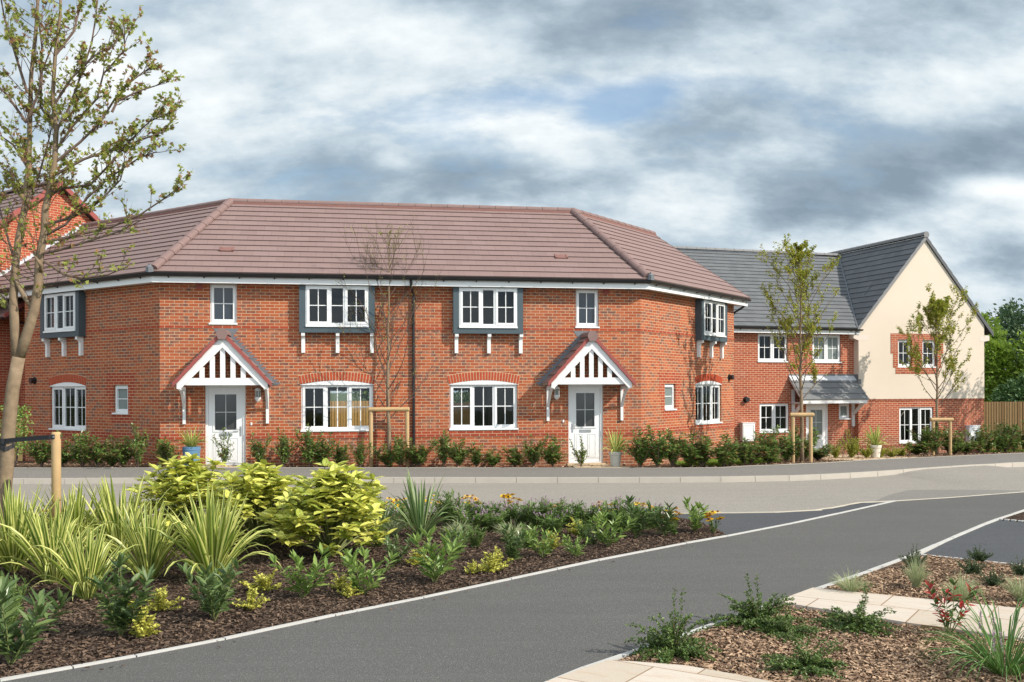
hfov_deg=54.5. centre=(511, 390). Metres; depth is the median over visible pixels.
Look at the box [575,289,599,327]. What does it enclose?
window
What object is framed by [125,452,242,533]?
aucuba bush
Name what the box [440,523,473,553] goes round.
laurel
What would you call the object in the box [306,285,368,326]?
window
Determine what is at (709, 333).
window
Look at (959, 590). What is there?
grass tuft
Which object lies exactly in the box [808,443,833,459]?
laurel shrub
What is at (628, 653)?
path edging
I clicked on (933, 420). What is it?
tree support
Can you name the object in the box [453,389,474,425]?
garden door
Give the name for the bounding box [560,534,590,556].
laurel
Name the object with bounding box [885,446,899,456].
shrub
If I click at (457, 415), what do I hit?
fence
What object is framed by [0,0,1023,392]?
sky
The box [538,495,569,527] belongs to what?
perennial
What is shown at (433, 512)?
coneflower plant
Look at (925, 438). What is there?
laurel shrub
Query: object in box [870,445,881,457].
white pot
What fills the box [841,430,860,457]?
shrub
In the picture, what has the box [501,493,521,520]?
coneflower plant
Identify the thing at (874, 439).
potted phormium
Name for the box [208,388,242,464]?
door
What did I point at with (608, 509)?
perennial
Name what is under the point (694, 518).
laurel
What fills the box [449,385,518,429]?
window
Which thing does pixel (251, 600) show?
euonymus
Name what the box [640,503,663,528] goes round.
perennial
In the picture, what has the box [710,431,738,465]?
laurel shrub
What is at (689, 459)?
laurel shrub
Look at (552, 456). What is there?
laurel shrub
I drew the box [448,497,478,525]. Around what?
perennial
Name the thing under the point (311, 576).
laurel
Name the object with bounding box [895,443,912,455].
shrub
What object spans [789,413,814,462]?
tree support
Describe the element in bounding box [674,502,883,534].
access path
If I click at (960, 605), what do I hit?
photinia
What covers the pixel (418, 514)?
phormium
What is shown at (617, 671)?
stone path
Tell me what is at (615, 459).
cream pot
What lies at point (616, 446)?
potted phormium
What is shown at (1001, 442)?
laurel shrub
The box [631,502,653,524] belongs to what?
coneflower plant
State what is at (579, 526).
leafy perennial
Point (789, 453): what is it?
laurel shrub
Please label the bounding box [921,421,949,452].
laurel shrub
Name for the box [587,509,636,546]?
laurel
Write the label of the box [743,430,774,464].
laurel shrub
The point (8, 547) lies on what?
phormium
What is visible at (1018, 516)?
corner bed
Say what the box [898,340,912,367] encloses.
window
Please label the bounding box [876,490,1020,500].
road patch
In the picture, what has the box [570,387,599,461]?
door
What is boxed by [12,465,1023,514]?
road
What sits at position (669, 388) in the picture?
window
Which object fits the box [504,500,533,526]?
perennial
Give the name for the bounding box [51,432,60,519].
tree stake
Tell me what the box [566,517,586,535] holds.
euonymus
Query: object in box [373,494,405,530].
perennials
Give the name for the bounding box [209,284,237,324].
window
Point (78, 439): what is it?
laurel shrub
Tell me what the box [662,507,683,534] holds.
coneflower plant
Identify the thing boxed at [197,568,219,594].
leafy perennial
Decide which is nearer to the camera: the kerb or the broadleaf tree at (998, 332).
the kerb
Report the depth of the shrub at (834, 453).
30.64 m
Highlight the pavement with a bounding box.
[13,453,1023,477]
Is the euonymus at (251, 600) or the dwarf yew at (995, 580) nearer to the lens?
the euonymus at (251, 600)
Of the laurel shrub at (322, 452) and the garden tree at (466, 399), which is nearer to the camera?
the laurel shrub at (322, 452)
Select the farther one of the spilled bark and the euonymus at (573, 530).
the euonymus at (573, 530)
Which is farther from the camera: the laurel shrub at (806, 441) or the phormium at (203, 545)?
the laurel shrub at (806, 441)
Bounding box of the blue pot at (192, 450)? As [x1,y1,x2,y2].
[182,446,200,465]
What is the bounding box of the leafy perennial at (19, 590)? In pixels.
[1,573,28,620]
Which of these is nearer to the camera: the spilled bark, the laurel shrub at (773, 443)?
the spilled bark
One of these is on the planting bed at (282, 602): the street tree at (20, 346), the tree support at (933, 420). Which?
the street tree at (20, 346)
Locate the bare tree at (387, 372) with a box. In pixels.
[333,215,447,466]
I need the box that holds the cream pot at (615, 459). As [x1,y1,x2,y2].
[609,451,621,466]
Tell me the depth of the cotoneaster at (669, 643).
7.09 m
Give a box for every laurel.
[0,570,79,664]
[84,552,155,636]
[177,557,247,620]
[269,543,338,597]
[338,545,399,594]
[382,534,412,565]
[406,524,470,582]
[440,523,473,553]
[498,524,527,562]
[523,525,562,557]
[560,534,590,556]
[581,524,602,544]
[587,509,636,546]
[622,495,659,538]
[649,501,676,535]
[682,497,709,532]
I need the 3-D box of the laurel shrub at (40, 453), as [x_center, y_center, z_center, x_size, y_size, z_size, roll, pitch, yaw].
[-11.042,1.369,23.425,0.971,0.908,0.821,0,0,4]
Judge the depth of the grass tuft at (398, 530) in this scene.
13.02 m
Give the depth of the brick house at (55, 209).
29.50 m
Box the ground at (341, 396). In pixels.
[330,393,516,514]
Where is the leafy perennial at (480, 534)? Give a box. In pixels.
[466,524,488,547]
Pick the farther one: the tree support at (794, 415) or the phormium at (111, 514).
the tree support at (794, 415)
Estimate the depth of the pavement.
23.35 m
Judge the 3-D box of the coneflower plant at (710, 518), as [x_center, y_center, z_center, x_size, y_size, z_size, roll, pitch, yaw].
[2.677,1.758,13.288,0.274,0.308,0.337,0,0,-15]
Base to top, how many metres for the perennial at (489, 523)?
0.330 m
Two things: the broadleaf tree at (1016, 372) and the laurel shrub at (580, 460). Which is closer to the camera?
the laurel shrub at (580, 460)
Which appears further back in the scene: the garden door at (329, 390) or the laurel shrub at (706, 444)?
the garden door at (329, 390)
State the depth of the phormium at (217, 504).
10.64 m
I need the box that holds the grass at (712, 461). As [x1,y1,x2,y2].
[676,449,1023,465]
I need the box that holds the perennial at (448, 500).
[430,487,463,525]
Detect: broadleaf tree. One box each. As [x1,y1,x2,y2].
[981,311,1016,386]
[984,337,1021,401]
[990,369,1023,401]
[1005,330,1023,377]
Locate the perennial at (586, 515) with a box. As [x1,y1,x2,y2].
[570,499,600,525]
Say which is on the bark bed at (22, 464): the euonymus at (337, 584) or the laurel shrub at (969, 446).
the laurel shrub at (969, 446)
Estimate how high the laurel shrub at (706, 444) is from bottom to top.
0.825 m
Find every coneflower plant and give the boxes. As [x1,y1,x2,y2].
[385,497,406,519]
[425,495,441,520]
[460,494,481,520]
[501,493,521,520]
[590,501,612,522]
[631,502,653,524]
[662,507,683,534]
[704,510,723,531]
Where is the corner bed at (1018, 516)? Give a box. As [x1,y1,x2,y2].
[1003,512,1023,520]
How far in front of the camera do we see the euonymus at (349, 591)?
9.19 m
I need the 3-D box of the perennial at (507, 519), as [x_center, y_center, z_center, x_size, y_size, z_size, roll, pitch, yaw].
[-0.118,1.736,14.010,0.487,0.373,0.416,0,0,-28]
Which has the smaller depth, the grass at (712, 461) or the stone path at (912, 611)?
the stone path at (912, 611)
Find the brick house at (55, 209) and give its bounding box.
[0,178,100,458]
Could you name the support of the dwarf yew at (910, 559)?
on the bark planting bed at (893, 565)
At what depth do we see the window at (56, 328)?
26.25 m
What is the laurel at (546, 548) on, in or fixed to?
on the planting bed at (282, 602)
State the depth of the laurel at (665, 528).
12.94 m
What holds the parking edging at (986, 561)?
on the parking area
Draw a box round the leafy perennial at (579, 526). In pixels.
[574,518,592,539]
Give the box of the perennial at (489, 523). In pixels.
[480,508,508,531]
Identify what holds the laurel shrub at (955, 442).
on the bark bed at (22, 464)
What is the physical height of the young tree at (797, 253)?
6.539 m
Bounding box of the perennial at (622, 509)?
[616,498,645,529]
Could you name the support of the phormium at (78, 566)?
on the planting bed at (282, 602)
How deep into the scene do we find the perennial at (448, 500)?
14.00 m
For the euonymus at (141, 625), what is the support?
on the planting bed at (282, 602)
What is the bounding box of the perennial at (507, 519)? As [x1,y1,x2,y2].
[490,500,517,525]
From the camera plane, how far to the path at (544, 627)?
8.55 m
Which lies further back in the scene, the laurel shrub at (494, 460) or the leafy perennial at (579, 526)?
the laurel shrub at (494, 460)
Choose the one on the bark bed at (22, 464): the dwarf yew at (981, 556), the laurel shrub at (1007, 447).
the laurel shrub at (1007, 447)
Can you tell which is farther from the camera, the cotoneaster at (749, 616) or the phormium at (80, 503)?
the phormium at (80, 503)
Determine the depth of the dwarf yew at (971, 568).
10.18 m
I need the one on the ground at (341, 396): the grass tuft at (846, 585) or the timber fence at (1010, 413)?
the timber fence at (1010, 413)
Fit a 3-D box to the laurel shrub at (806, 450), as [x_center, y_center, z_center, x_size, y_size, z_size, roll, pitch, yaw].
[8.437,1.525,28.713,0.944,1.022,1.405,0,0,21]
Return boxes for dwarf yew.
[898,543,927,568]
[956,551,987,573]
[966,544,992,561]
[977,565,1006,586]
[1009,555,1023,575]
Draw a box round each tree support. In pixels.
[368,407,409,466]
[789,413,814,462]
[930,418,953,454]
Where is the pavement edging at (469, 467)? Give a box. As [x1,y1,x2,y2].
[14,453,1012,467]
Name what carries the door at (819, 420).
in the rendered gable house at (865, 382)
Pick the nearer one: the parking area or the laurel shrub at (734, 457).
the parking area
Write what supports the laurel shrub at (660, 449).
on the bark bed at (22, 464)
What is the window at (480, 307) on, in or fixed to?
in the semi detached house at (210, 318)
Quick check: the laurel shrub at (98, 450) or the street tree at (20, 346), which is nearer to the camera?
the street tree at (20, 346)
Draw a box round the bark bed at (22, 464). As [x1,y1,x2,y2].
[14,452,1022,467]
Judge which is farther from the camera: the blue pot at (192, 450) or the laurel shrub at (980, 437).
the laurel shrub at (980, 437)
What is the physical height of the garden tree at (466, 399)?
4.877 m
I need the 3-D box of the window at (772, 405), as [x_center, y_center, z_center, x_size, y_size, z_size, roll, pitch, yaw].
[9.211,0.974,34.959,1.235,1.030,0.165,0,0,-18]
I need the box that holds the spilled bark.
[85,538,723,669]
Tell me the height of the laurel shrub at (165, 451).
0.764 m
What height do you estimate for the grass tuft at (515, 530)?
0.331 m
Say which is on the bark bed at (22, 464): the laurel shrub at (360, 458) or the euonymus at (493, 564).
the laurel shrub at (360, 458)
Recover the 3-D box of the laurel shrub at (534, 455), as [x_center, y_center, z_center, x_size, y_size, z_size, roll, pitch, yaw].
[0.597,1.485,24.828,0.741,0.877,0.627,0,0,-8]
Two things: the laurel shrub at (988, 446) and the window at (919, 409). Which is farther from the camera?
the window at (919, 409)
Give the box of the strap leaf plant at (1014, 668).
[911,582,1023,681]
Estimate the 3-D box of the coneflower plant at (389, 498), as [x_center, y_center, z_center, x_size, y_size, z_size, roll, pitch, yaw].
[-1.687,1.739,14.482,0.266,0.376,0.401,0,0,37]
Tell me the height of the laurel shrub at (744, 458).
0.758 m
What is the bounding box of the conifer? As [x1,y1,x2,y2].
[987,372,1023,401]
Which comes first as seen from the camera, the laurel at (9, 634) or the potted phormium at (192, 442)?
the laurel at (9, 634)
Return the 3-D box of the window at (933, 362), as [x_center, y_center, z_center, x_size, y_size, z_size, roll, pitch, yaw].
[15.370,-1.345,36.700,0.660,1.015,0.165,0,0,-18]
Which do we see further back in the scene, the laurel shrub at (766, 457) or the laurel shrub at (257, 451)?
the laurel shrub at (766, 457)
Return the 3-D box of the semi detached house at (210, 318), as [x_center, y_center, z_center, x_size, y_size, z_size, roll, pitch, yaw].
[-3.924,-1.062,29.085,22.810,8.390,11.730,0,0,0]
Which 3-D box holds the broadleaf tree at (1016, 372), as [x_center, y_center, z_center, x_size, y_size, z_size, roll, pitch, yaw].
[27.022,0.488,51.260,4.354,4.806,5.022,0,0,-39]
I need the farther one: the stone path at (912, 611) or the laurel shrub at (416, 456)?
the laurel shrub at (416, 456)
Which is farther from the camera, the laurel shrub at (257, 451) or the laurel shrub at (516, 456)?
the laurel shrub at (516, 456)
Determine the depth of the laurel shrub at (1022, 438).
37.32 m
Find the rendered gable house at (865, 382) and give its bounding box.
[673,231,993,453]
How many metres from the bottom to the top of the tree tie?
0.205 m
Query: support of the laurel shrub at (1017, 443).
on the bark bed at (22, 464)
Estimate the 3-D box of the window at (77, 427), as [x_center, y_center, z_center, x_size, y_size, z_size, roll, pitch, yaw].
[-11.732,0.470,26.323,1.735,1.170,0.165,0,0,35]
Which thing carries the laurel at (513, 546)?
on the planting bed at (282, 602)
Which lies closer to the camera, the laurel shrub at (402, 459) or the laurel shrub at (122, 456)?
the laurel shrub at (122, 456)
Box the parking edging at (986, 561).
[922,519,1023,564]
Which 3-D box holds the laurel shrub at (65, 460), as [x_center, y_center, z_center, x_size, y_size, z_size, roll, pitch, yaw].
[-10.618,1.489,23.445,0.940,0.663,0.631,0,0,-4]
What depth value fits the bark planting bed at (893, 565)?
7.64 m
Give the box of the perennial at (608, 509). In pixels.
[598,494,627,524]
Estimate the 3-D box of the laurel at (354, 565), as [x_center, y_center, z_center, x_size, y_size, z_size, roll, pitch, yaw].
[-1.352,1.690,9.369,0.632,0.476,0.476,0,0,-21]
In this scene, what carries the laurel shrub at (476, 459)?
on the bark bed at (22, 464)
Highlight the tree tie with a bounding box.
[0,434,60,450]
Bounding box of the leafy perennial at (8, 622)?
[0,601,21,631]
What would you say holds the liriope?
on the bark planting bed at (893, 565)
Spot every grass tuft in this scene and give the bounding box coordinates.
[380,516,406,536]
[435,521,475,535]
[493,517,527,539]
[826,568,871,591]
[901,552,933,588]
[936,570,987,601]
[997,572,1023,600]
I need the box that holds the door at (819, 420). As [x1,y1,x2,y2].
[807,405,825,450]
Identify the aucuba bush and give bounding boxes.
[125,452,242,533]
[198,459,320,545]
[254,458,396,556]
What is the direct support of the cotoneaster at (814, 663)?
on the bark planting bed at (893, 565)
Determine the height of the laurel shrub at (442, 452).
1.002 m
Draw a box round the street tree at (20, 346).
[0,0,192,527]
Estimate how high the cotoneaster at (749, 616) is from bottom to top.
0.473 m
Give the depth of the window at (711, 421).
29.68 m
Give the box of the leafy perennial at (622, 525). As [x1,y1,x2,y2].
[608,510,628,533]
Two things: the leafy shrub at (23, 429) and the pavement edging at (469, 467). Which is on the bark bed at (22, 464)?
the leafy shrub at (23, 429)
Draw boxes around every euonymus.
[122,606,161,638]
[143,586,185,610]
[227,586,269,609]
[240,569,281,591]
[328,573,351,589]
[337,580,363,597]
[405,547,434,564]
[464,559,481,573]
[478,546,512,572]
[538,531,561,548]
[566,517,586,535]
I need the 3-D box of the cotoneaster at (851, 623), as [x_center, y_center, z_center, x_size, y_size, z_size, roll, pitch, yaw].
[2.717,1.744,7.982,0.785,0.384,0.766,0,0,23]
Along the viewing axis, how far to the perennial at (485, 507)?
13.85 m
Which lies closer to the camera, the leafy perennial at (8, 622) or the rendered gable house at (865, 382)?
the leafy perennial at (8, 622)
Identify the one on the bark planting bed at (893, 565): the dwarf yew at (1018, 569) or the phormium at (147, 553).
the dwarf yew at (1018, 569)
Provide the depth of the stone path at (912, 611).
8.49 m
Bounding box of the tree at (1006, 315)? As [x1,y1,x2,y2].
[986,297,1023,374]
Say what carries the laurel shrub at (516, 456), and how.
on the bark bed at (22, 464)
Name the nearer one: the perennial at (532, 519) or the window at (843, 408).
the perennial at (532, 519)
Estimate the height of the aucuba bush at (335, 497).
1.150 m
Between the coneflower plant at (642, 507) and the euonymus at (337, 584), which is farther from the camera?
the coneflower plant at (642, 507)
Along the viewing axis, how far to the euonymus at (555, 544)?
11.94 m
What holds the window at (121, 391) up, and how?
in the semi detached house at (210, 318)
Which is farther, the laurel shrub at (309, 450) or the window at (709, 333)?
the window at (709, 333)
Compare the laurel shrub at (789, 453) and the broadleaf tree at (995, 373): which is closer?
the laurel shrub at (789, 453)
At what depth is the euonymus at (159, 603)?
8.63 m
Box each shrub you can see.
[0,403,33,466]
[21,429,63,466]
[48,439,76,466]
[63,430,93,466]
[77,435,110,466]
[94,447,117,466]
[102,435,133,467]
[120,423,150,466]
[151,436,179,466]
[210,427,233,466]
[245,432,271,461]
[269,427,295,466]
[294,423,324,466]
[302,432,340,466]
[332,442,351,465]
[347,438,372,466]
[369,443,401,466]
[390,432,409,466]
[402,438,438,466]
[429,428,455,466]
[446,439,476,466]
[464,444,491,466]
[483,447,503,466]
[501,444,527,466]
[520,433,550,466]
[541,434,568,466]
[569,436,586,466]
[619,430,655,467]
[635,423,672,467]
[653,427,686,466]
[676,428,708,466]
[677,434,728,466]
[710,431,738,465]
[719,436,748,464]
[736,436,764,464]
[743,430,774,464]
[754,425,792,462]
[759,444,784,463]
[774,429,803,462]
[787,429,807,460]
[788,427,820,460]
[790,424,806,461]
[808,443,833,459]
[829,439,846,457]
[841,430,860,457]
[857,440,873,457]
[880,442,892,457]
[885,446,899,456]
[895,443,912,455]
[900,440,938,455]
[906,425,941,454]
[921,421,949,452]
[939,425,968,452]
[941,443,964,453]
[958,440,978,453]
[964,426,993,453]
[975,421,996,452]
[991,419,1011,451]
[994,420,1019,451]
[1009,422,1023,451]
[1017,420,1023,448]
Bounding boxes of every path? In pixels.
[2,492,1023,681]
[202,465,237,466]
[546,660,771,681]
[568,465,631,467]
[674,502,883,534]
[777,588,1023,642]
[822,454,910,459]
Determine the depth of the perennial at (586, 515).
13.84 m
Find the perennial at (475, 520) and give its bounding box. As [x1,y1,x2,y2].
[454,506,488,531]
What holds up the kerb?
on the ground at (341, 396)
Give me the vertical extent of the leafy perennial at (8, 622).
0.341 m
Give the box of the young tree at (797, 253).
[755,233,839,461]
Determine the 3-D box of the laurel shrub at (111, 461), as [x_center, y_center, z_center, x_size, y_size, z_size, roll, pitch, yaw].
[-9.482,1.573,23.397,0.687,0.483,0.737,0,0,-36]
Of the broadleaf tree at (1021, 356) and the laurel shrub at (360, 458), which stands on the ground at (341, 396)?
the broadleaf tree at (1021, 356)
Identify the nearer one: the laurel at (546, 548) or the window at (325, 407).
the laurel at (546, 548)
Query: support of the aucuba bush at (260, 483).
on the planting bed at (282, 602)
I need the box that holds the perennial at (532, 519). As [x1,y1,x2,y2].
[518,494,549,526]
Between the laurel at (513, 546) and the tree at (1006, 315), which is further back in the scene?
the tree at (1006, 315)
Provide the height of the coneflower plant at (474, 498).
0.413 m
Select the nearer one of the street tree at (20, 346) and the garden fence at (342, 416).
the street tree at (20, 346)
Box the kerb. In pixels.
[13,462,1023,483]
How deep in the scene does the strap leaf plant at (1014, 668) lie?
6.68 m
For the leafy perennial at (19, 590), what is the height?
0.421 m
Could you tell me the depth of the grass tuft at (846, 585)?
9.24 m
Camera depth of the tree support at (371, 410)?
24.57 m
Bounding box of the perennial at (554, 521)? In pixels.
[534,509,568,534]
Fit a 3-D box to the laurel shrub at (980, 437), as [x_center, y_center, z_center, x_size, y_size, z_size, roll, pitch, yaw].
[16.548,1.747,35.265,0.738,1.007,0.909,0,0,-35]
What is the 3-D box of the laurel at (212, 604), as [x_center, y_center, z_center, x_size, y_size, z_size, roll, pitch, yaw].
[-2.456,1.667,8.295,0.549,0.531,0.648,0,0,-40]
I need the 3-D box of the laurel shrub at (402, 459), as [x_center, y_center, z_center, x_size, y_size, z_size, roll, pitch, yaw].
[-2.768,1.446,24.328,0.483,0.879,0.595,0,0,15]
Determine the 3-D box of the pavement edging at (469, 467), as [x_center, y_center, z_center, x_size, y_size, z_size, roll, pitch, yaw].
[-1.181,2.182,27.209,55.453,0.817,8.980,0,0,-17]
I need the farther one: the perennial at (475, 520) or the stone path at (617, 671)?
the perennial at (475, 520)
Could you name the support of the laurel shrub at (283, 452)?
on the bark bed at (22, 464)
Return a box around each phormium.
[0,477,78,572]
[0,492,113,583]
[27,480,111,554]
[30,517,134,600]
[71,473,170,558]
[99,497,195,580]
[144,481,285,576]
[171,493,259,564]
[174,427,208,448]
[380,468,462,537]
[600,428,634,453]
[862,423,892,445]
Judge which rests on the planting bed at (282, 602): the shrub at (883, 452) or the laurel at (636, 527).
the laurel at (636, 527)
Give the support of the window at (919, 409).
in the rendered gable house at (865, 382)
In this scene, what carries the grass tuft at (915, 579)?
on the bark planting bed at (893, 565)
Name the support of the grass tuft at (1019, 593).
on the bark planting bed at (893, 565)
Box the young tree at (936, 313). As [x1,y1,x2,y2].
[897,283,978,454]
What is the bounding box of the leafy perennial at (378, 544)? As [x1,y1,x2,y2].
[370,522,391,546]
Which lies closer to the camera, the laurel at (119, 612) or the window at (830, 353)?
the laurel at (119, 612)
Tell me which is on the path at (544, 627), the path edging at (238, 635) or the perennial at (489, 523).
the path edging at (238, 635)
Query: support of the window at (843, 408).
in the rendered gable house at (865, 382)
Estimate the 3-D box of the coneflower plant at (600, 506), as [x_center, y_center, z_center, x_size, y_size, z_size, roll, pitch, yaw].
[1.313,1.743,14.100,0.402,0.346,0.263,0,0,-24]
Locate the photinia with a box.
[923,577,979,633]
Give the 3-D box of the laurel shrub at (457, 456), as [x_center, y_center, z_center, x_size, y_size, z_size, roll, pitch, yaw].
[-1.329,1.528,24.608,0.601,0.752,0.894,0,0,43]
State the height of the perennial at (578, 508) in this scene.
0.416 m
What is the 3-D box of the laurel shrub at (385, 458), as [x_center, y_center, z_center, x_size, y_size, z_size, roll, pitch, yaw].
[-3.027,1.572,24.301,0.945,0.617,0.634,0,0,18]
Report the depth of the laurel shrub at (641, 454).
24.54 m
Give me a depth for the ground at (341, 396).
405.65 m
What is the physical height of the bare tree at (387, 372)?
6.369 m
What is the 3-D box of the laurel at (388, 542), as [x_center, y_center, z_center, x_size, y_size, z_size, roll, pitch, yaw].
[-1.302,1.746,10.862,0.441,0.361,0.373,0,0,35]
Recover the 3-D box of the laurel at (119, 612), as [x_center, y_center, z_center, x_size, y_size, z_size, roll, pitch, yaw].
[-2.994,1.606,7.748,0.496,0.656,0.495,0,0,-2]
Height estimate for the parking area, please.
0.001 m
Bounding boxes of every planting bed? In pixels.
[0,514,724,677]
[619,556,1023,681]
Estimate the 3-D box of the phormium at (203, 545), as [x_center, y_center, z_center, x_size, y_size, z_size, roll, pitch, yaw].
[-2.963,1.423,9.896,1.498,1.031,1.297,0,0,-16]
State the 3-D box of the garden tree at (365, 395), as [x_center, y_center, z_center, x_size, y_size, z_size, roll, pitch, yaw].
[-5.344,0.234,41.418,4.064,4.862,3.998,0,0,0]
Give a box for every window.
[43,292,74,332]
[49,386,85,430]
[112,385,127,414]
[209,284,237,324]
[300,385,373,431]
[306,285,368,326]
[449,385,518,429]
[459,287,517,327]
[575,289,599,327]
[665,384,676,410]
[695,384,722,424]
[704,300,725,336]
[757,334,787,361]
[759,403,787,432]
[812,335,841,362]
[839,404,850,419]
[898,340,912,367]
[899,407,931,443]
[922,340,935,367]
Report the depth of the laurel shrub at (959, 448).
34.24 m
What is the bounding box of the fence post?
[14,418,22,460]
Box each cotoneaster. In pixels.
[624,588,721,664]
[704,573,806,632]
[753,600,822,643]
[755,615,848,681]
[798,583,901,638]
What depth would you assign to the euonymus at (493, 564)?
10.43 m
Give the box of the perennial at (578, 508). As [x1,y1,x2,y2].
[553,499,584,526]
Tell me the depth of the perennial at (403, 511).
13.87 m
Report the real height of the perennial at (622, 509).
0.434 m
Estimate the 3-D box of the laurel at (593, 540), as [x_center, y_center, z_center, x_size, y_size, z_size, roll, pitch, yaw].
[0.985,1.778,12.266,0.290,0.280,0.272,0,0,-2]
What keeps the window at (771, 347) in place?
in the rendered gable house at (865, 382)
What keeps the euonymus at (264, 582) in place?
on the planting bed at (282, 602)
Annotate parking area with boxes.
[924,520,1023,563]
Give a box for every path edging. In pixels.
[0,500,895,681]
[545,509,1023,681]
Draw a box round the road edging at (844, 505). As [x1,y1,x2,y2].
[664,492,1018,513]
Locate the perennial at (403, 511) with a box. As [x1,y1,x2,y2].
[394,500,425,527]
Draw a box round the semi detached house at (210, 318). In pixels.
[0,198,750,477]
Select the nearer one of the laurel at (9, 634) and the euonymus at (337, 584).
the laurel at (9, 634)
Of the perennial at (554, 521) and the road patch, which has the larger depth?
the road patch
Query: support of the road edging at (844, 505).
on the road
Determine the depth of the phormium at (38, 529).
9.78 m
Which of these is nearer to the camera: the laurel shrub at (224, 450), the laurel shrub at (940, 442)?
the laurel shrub at (224, 450)
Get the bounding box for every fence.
[330,401,368,426]
[453,402,469,424]
[984,402,1023,452]
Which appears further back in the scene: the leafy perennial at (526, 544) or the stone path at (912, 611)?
the leafy perennial at (526, 544)
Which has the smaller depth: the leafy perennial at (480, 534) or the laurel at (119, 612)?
the laurel at (119, 612)
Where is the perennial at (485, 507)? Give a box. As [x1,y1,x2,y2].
[472,497,501,526]
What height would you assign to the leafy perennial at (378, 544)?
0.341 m
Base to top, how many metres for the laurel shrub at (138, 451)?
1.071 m
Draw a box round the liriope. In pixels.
[978,611,1013,681]
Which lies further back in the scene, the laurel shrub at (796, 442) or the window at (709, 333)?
the window at (709, 333)
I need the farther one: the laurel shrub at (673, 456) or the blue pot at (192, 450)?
the laurel shrub at (673, 456)
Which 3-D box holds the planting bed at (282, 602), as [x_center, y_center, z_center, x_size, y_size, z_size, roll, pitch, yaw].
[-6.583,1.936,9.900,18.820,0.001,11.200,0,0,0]
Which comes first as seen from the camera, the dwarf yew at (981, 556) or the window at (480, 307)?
the dwarf yew at (981, 556)
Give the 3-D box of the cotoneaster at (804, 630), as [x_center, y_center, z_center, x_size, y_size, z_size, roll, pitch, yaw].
[2.174,1.768,7.694,0.556,0.333,0.543,0,0,-15]
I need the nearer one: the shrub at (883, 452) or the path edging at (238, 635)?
the path edging at (238, 635)
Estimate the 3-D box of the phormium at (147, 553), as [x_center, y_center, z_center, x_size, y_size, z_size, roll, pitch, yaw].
[-3.692,1.499,10.051,1.280,0.881,1.108,0,0,-28]
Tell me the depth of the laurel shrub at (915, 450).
33.19 m
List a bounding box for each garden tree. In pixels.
[340,391,368,400]
[453,390,469,402]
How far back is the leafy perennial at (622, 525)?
13.16 m
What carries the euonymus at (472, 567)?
on the planting bed at (282, 602)
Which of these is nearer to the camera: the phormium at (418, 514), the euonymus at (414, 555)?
the euonymus at (414, 555)
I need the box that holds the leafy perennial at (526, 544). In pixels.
[518,522,541,548]

